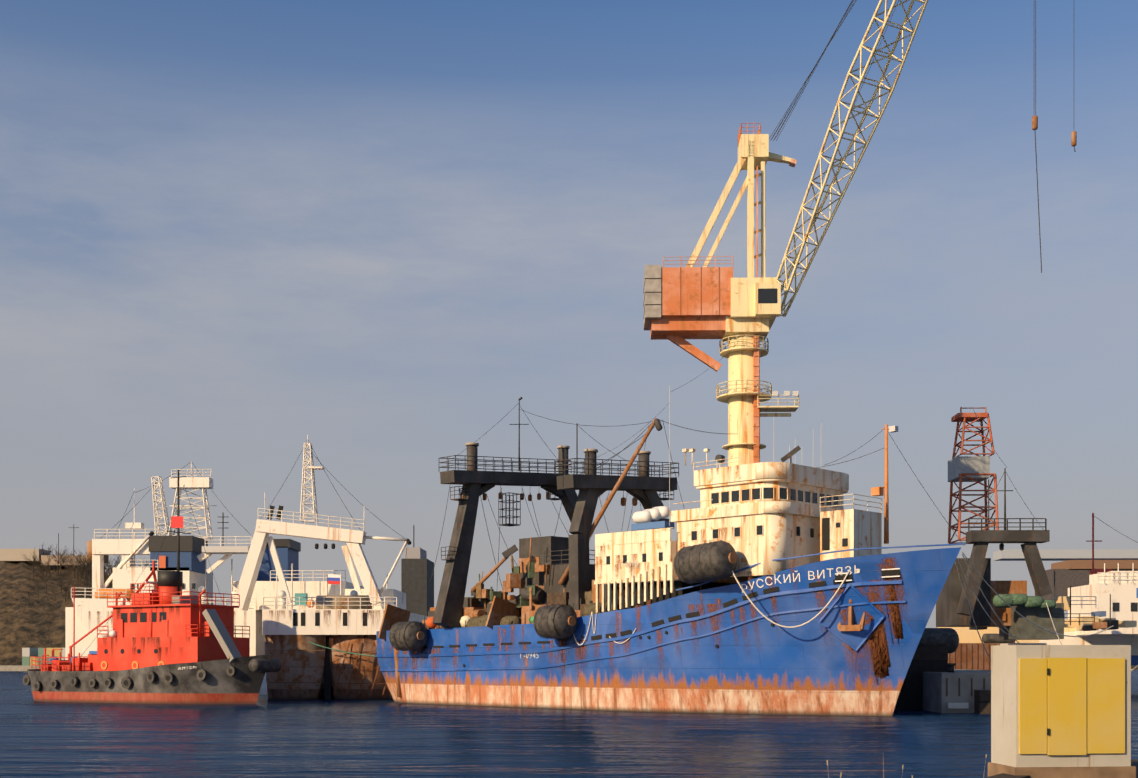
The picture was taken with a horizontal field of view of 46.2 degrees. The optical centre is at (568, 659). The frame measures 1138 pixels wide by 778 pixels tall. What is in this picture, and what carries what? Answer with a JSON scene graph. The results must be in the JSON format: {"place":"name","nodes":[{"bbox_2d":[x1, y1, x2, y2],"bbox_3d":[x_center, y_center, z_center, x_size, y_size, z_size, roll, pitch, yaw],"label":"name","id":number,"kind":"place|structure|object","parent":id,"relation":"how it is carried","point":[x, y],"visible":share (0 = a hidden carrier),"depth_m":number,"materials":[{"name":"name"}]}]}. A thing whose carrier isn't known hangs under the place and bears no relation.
{"place":"outdoors","nodes":[
{"label":"outdoors","id":0,"kind":"place"},
{"bbox_2d":[0,524,149,670],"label":"hill","id":1,"kind":"structure","parent":0,"point":[36,585],"depth_m":432.04,"materials":[{"name":"brown stone"},{"name":"rock"},{"name":"bark"}]},
{"bbox_2d":[65,462,264,659],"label":"white ship","id":2,"kind":"object","parent":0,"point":[94,611],"visible":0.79,"depth_m":132.74,"materials":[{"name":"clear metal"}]},
{"bbox_2d":[0,670,1137,777],"bbox_3d":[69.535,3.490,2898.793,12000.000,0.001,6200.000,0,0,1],"label":"water","id":3,"kind":"structure","parent":0,"point":[264,737],"depth_m":55.77,"materials":[{"name":"blue liquid"}]},
{"bbox_2d":[23,470,281,704],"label":"tug","id":4,"kind":"object","parent":3,"relation":"on","point":[165,641],"visible":0.94,"depth_m":104.09,"materials":[{"name":"metal"}]},
{"bbox_2d":[232,435,433,699],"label":"ship","id":5,"kind":"object","parent":3,"relation":"in","point":[320,639],"visible":0.94,"depth_m":115.46,"materials":[{"name":"white metal"}]},
{"bbox_2d":[375,386,965,716],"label":"trawler","id":6,"kind":"object","parent":3,"relation":"on","point":[783,587],"visible":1,"depth_m":85.78,"materials":[{"name":"blue metal"}]},
{"bbox_2d":[643,0,1076,465],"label":"crane","id":7,"kind":"object","parent":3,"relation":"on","point":[688,301],"visible":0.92,"depth_m":125.04,"materials":[{"name":"beige metal"}]},
{"bbox_2d":[894,407,1137,713],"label":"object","id":8,"kind":"object","parent":3,"relation":"on","point":[1092,591],"visible":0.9,"depth_m":109.89,"materials":[{"name":"painted metal"},{"name":"rusty metal"}]},
{"bbox_2d":[81,337,1137,655],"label":"rigging","id":9,"kind":"object","parent":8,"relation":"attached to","point":[557,459],"visible":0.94,"depth_m":106.85,"materials":[{"name":"grey metal"}]},
{"bbox_2d":[0,0,1137,627],"label":"sky","id":10,"kind":"structure","parent":0,"point":[233,233],"materials":[{"name":"blue"}]},
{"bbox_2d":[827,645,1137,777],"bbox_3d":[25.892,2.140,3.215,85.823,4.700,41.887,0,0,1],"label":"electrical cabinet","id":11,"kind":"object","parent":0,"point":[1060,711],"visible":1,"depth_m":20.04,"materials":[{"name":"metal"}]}
]}

